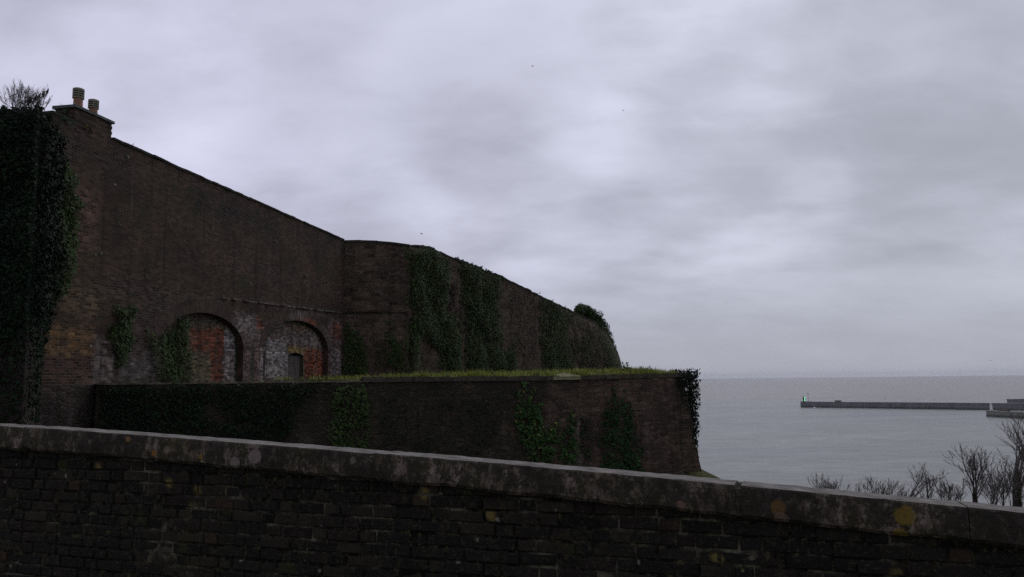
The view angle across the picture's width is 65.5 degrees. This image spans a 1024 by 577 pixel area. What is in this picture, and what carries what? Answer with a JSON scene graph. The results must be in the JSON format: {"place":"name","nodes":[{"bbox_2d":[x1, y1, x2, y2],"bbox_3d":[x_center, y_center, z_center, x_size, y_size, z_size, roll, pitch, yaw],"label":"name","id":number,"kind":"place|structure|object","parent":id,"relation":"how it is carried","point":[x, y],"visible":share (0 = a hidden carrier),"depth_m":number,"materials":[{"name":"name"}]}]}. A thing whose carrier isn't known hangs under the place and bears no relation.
{"place":"outdoors","nodes":[
{"label":"outdoors","id":0,"kind":"place"},
{"bbox_2d":[93,372,628,384],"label":"terrace","id":1,"kind":"structure","parent":0,"point":[330,379],"depth_m":32.90,"materials":[{"name":"plant"}]},
{"bbox_2d":[257,366,677,381],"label":"grass","id":2,"kind":"structure","parent":1,"relation":"on","point":[586,372],"depth_m":27.57,"materials":[{"name":"green plant"}]},
{"bbox_2d":[342,240,621,376],"bbox_3d":[2.896,5.914,65.193,6.418,11.011,59.122,-3,-7,19],"label":"stone bastion","id":3,"kind":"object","parent":1,"relation":"on","point":[376,284],"visible":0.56,"depth_m":39.60,"materials":[{"name":"brown brick"}]},
{"bbox_2d":[342,321,368,374],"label":"ivy","id":4,"kind":"object","parent":3,"relation":"attached to","point":[362,350],"visible":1,"depth_m":37.91,"materials":[{"name":"green plant"}]},
{"bbox_2d":[384,320,408,374],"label":"ivy","id":5,"kind":"object","parent":3,"relation":"attached to","point":[396,356],"visible":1,"depth_m":38.34,"materials":[{"name":"green plant"}]},
{"bbox_2d":[367,336,439,374],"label":"ivy","id":6,"kind":"object","parent":3,"relation":"attached to","point":[384,349],"visible":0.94,"depth_m":38.34,"materials":[{"name":"green plant"}]},
{"bbox_2d":[403,245,463,373],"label":"ivy","id":7,"kind":"object","parent":3,"relation":"attached to","point":[429,301],"visible":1,"depth_m":41.29,"materials":[{"name":"green plant"}]},
{"bbox_2d":[446,280,462,328],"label":"ivy","id":8,"kind":"object","parent":3,"relation":"attached to","point":[451,301],"visible":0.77,"depth_m":44.29,"materials":[{"name":"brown plant"}]},
{"bbox_2d":[457,262,517,371],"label":"ivy","id":9,"kind":"object","parent":3,"relation":"attached to","point":[505,360],"visible":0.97,"depth_m":47.66,"materials":[{"name":"green plant"}]},
{"bbox_2d":[538,298,574,370],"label":"ivy","id":10,"kind":"object","parent":3,"relation":"attached to","point":[555,350],"visible":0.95,"depth_m":59.80,"materials":[{"name":"green plant"}]},
{"bbox_2d":[568,316,605,369],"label":"ivy","id":11,"kind":"object","parent":3,"relation":"attached to","point":[586,329],"visible":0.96,"depth_m":66.78,"materials":[{"name":"green plant"}]},
{"bbox_2d":[574,303,617,353],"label":"bush","id":12,"kind":"object","parent":3,"relation":"on","point":[588,311],"visible":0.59,"depth_m":72.97,"materials":[{"name":"green plant"}]},
{"bbox_2d":[595,323,622,368],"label":"ivy","id":13,"kind":"object","parent":3,"relation":"attached to","point":[613,352],"visible":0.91,"depth_m":72.75,"materials":[{"name":"green plant"}]},
{"bbox_2d":[0,0,1023,378],"label":"sky","id":14,"kind":"structure","parent":0,"point":[779,188],"materials":[{"name":"grey"}]},
{"bbox_2d":[686,469,719,478],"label":"ground","id":15,"kind":"structure","parent":0,"point":[702,473],"depth_m":26.10,"materials":[{"name":"green plant"}]},
{"bbox_2d":[0,109,49,424],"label":"ivy tower","id":16,"kind":"structure","parent":15,"relation":"on","point":[20,405],"depth_m":17.73,"materials":[{"name":"plant"}]},
{"bbox_2d":[0,318,42,424],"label":"ivy","id":17,"kind":"object","parent":16,"relation":"attached to","point":[5,380],"visible":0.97,"depth_m":17.44,"materials":[{"name":"green plant"}]},
{"bbox_2d":[0,80,52,110],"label":"bare shrub","id":18,"kind":"object","parent":16,"relation":"on","point":[26,95],"visible":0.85,"depth_m":18.54,"materials":[{"name":"plant"}]},
{"bbox_2d":[0,105,70,341],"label":"ivy","id":19,"kind":"object","parent":16,"relation":"attached to","point":[9,241],"visible":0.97,"depth_m":17.83,"materials":[{"name":"green plant"}]},
{"bbox_2d":[18,102,65,423],"bbox_3d":[-11.085,0.687,18.826,0.548,9.618,3.126,2,-7,-20],"label":"ivy","id":20,"kind":"object","parent":16,"relation":"attached to","point":[44,328],"visible":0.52,"depth_m":18.45,"materials":[{"name":"green plant"}]},
{"bbox_2d":[36,87,344,428],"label":"brick wall","id":21,"kind":"structure","parent":15,"relation":"on","point":[282,316],"depth_m":25.50,"materials":[{"name":"brick"}]},
{"bbox_2d":[45,118,85,305],"bbox_3d":[-11.624,-1.902,20.455,0.813,5.081,1.499,-5,-8,34],"label":"ivy","id":22,"kind":"object","parent":21,"relation":"attached to","point":[71,220],"visible":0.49,"depth_m":20.63,"materials":[{"name":"green plant"}]},
{"bbox_2d":[57,109,76,124],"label":"ivy","id":23,"kind":"object","parent":21,"relation":"attached to","point":[67,119],"visible":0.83,"depth_m":21.17,"materials":[{"name":"green plant"}]},
{"bbox_2d":[107,301,138,368],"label":"ivy","id":24,"kind":"object","parent":21,"relation":"attached to","point":[123,313],"visible":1,"depth_m":22.67,"materials":[{"name":"green plant"}]},
{"bbox_2d":[146,317,194,382],"bbox_3d":[-10.739,1.917,25.034,0.530,2.217,2.810,-1,-7,5],"label":"ivy","id":25,"kind":"object","parent":21,"relation":"attached to","point":[171,343],"visible":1,"depth_m":25.36,"materials":[{"name":"green plant"}]},
{"bbox_2d":[288,353,300,380],"bbox_3d":[-9.326,3.809,33.718,0.075,2.264,1.511,-2,-7,11],"label":"door","id":26,"kind":"structure","parent":21,"relation":"in","point":[294,361],"depth_m":33.94,"materials":[{"name":"grey wood"}]},
{"bbox_2d":[94,372,701,474],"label":"ditch wall","id":27,"kind":"structure","parent":15,"relation":"on","point":[662,419],"depth_m":25.15,"materials":[{"name":"brick"}]},
{"bbox_2d":[98,379,306,441],"bbox_3d":[-8.478,3.561,22.160,5.422,2.104,0.944,2,-7,-23],"label":"ivy","id":28,"kind":"object","parent":27,"relation":"attached to","point":[172,401],"visible":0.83,"depth_m":21.88,"materials":[{"name":"green plant"}]},
{"bbox_2d":[280,382,332,400],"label":"ivy","id":29,"kind":"object","parent":27,"relation":"attached to","point":[317,389],"visible":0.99,"depth_m":23.28,"materials":[{"name":"green plant"}]},
{"bbox_2d":[326,384,369,448],"bbox_3d":[-4.819,3.877,23.443,1.332,2.114,0.418,2,-7,-26],"label":"ivy","id":30,"kind":"object","parent":27,"relation":"attached to","point":[337,397],"visible":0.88,"depth_m":23.47,"materials":[{"name":"green plant"}]},
{"bbox_2d":[514,381,581,465],"bbox_3d":[1.206,4.423,25.944,2.401,2.841,0.526,1,-7,-18],"label":"ivy","id":31,"kind":"object","parent":27,"relation":"attached to","point":[546,450],"visible":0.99,"depth_m":25.83,"materials":[{"name":"green plant"}]},
{"bbox_2d":[579,417,591,461],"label":"ivy","id":32,"kind":"object","parent":27,"relation":"attached to","point":[582,432],"visible":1,"depth_m":26.36,"materials":[{"name":"green plant"}]},
{"bbox_2d":[596,388,619,465],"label":"ivy","id":33,"kind":"object","parent":27,"relation":"attached to","point":[604,418],"visible":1,"depth_m":26.60,"materials":[{"name":"green plant"}]},
{"bbox_2d":[598,383,645,471],"bbox_3d":[3.611,4.726,26.624,1.730,3.139,0.592,1,-7,-15],"label":"ivy","id":34,"kind":"object","parent":27,"relation":"attached to","point":[627,422],"visible":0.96,"depth_m":26.55,"materials":[{"name":"green plant"}]},
{"bbox_2d":[670,368,701,457],"bbox_3d":[6.151,4.468,27.932,0.930,3.400,1.414,-1,-6,0],"label":"ivy","id":35,"kind":"object","parent":27,"relation":"attached to","point":[692,393],"visible":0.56,"depth_m":27.62,"materials":[{"name":"green plant"}]},
{"bbox_2d":[0,423,1023,576],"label":"parapet wall","id":36,"kind":"structure","parent":15,"relation":"on","point":[81,502],"depth_m":4.77,"materials":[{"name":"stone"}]},
{"bbox_2d":[807,472,849,489],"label":"bare shrub","id":37,"kind":"object","parent":15,"relation":"on","point":[829,486],"visible":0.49,"depth_m":37.56,"materials":[{"name":"brown plant"}]},
{"bbox_2d":[854,475,909,495],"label":"bare shrub","id":38,"kind":"object","parent":15,"relation":"on","point":[880,487],"visible":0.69,"depth_m":38.11,"materials":[{"name":"brown plant"}]},
{"bbox_2d":[879,484,910,496],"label":"bare shrub","id":39,"kind":"object","parent":15,"relation":"on","point":[900,493],"visible":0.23,"depth_m":35.99,"materials":[{"name":"brown plant"}]},
{"bbox_2d":[896,490,932,497],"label":"bare shrub","id":40,"kind":"object","parent":15,"relation":"on","point":[914,494],"visible":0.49,"depth_m":36.13,"materials":[{"name":"brown plant"}]},
{"bbox_2d":[904,464,930,494],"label":"bare shrub","id":41,"kind":"object","parent":15,"relation":"on","point":[923,484],"visible":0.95,"depth_m":38.80,"materials":[{"name":"brown plant"}]},
{"bbox_2d":[914,462,948,497],"bbox_3d":[20.756,9.897,39.371,1.231,2.618,1.324,3,-8,-31],"label":"bare tree","id":42,"kind":"object","parent":15,"relation":"on","point":[931,490],"visible":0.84,"depth_m":39.36,"materials":[{"name":"brown plant"}]},
{"bbox_2d":[928,477,966,500],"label":"bare shrub","id":43,"kind":"object","parent":15,"relation":"on","point":[949,487],"visible":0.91,"depth_m":35.33,"materials":[{"name":"brown plant"}]},
{"bbox_2d":[931,480,965,500],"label":"bare shrub","id":44,"kind":"object","parent":15,"relation":"on","point":[941,496],"visible":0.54,"depth_m":37.21,"materials":[{"name":"brown plant"}]},
{"bbox_2d":[941,444,999,502],"bbox_3d":[20.247,8.428,34.939,2.420,3.377,1.447,4,-8,-35],"label":"bare tree","id":45,"kind":"object","parent":15,"relation":"on","point":[973,467],"visible":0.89,"depth_m":35.12,"materials":[{"name":"brown plant"}]},
{"bbox_2d":[966,465,1011,504],"bbox_3d":[20.739,8.724,34.256,1.881,2.428,1.335,-6,-8,37],"label":"bare tree","id":46,"kind":"object","parent":15,"relation":"on","point":[991,484],"visible":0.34,"depth_m":34.23,"materials":[{"name":"brown plant"}]},
{"bbox_2d":[973,474,1019,505],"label":"bare shrub","id":47,"kind":"object","parent":15,"relation":"on","point":[993,491],"visible":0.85,"depth_m":32.36,"materials":[{"name":"brown plant"}]},
{"bbox_2d":[980,451,1023,506],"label":"bare tree","id":48,"kind":"object","parent":15,"relation":"on","point":[1015,484],"visible":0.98,"depth_m":31.27,"materials":[{"name":"brown plant"}]},
{"bbox_2d":[980,461,1023,505],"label":"bare shrub","id":49,"kind":"object","parent":15,"relation":"on","point":[1004,487],"visible":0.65,"depth_m":32.17,"materials":[{"name":"brown plant"}]},
{"bbox_2d":[991,416,1023,503],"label":"bare tree","id":50,"kind":"object","parent":15,"relation":"on","point":[1017,458],"visible":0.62,"depth_m":33.74,"materials":[{"name":"brown plant"}]},
{"bbox_2d":[1012,472,1022,506],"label":"ivy","id":51,"kind":"object","parent":50,"relation":"attached to","point":[1018,492],"visible":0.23,"depth_m":33.17,"materials":[{"name":"green plant"}]},
{"bbox_2d":[995,409,1023,461],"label":"bare tree","id":52,"kind":"object","parent":15,"relation":"on","point":[1019,443],"visible":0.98,"depth_m":32.52,"materials":[{"name":"brown plant"}]},
{"bbox_2d":[685,375,1023,506],"bbox_3d":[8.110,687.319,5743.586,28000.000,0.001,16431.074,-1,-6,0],"label":"sea","id":53,"kind":"structure","parent":0,"point":[767,430],"depth_m":493.57,"materials":[{"name":"grey liquid"}]},
{"bbox_2d":[707,399,942,407],"bbox_3d":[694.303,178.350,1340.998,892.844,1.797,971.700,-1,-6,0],"label":"foam","id":54,"kind":"object","parent":53,"relation":"on","point":[863,399],"visible":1,"depth_m":1016.61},
{"bbox_2d":[800,401,1023,408],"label":"pier","id":55,"kind":"structure","parent":53,"relation":"in","point":[918,405],"depth_m":818.38,"materials":[{"name":"concrete"}]},
{"bbox_2d":[956,406,1023,410],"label":"quay","id":56,"kind":"structure","parent":53,"relation":"in","point":[982,408],"depth_m":766.11,"materials":[{"name":"concrete"}]},
{"bbox_2d":[986,411,1023,418],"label":"stone quay","id":57,"kind":"structure","parent":53,"relation":"in","point":[1006,414],"depth_m":632.50,"materials":[{"name":"grey stone"}]},
{"bbox_2d":[1006,399,1023,402],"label":"pier building","id":58,"kind":"structure","parent":0,"point":[1015,400],"depth_m":831.13,"materials":[{"name":"metal"}]}
]}

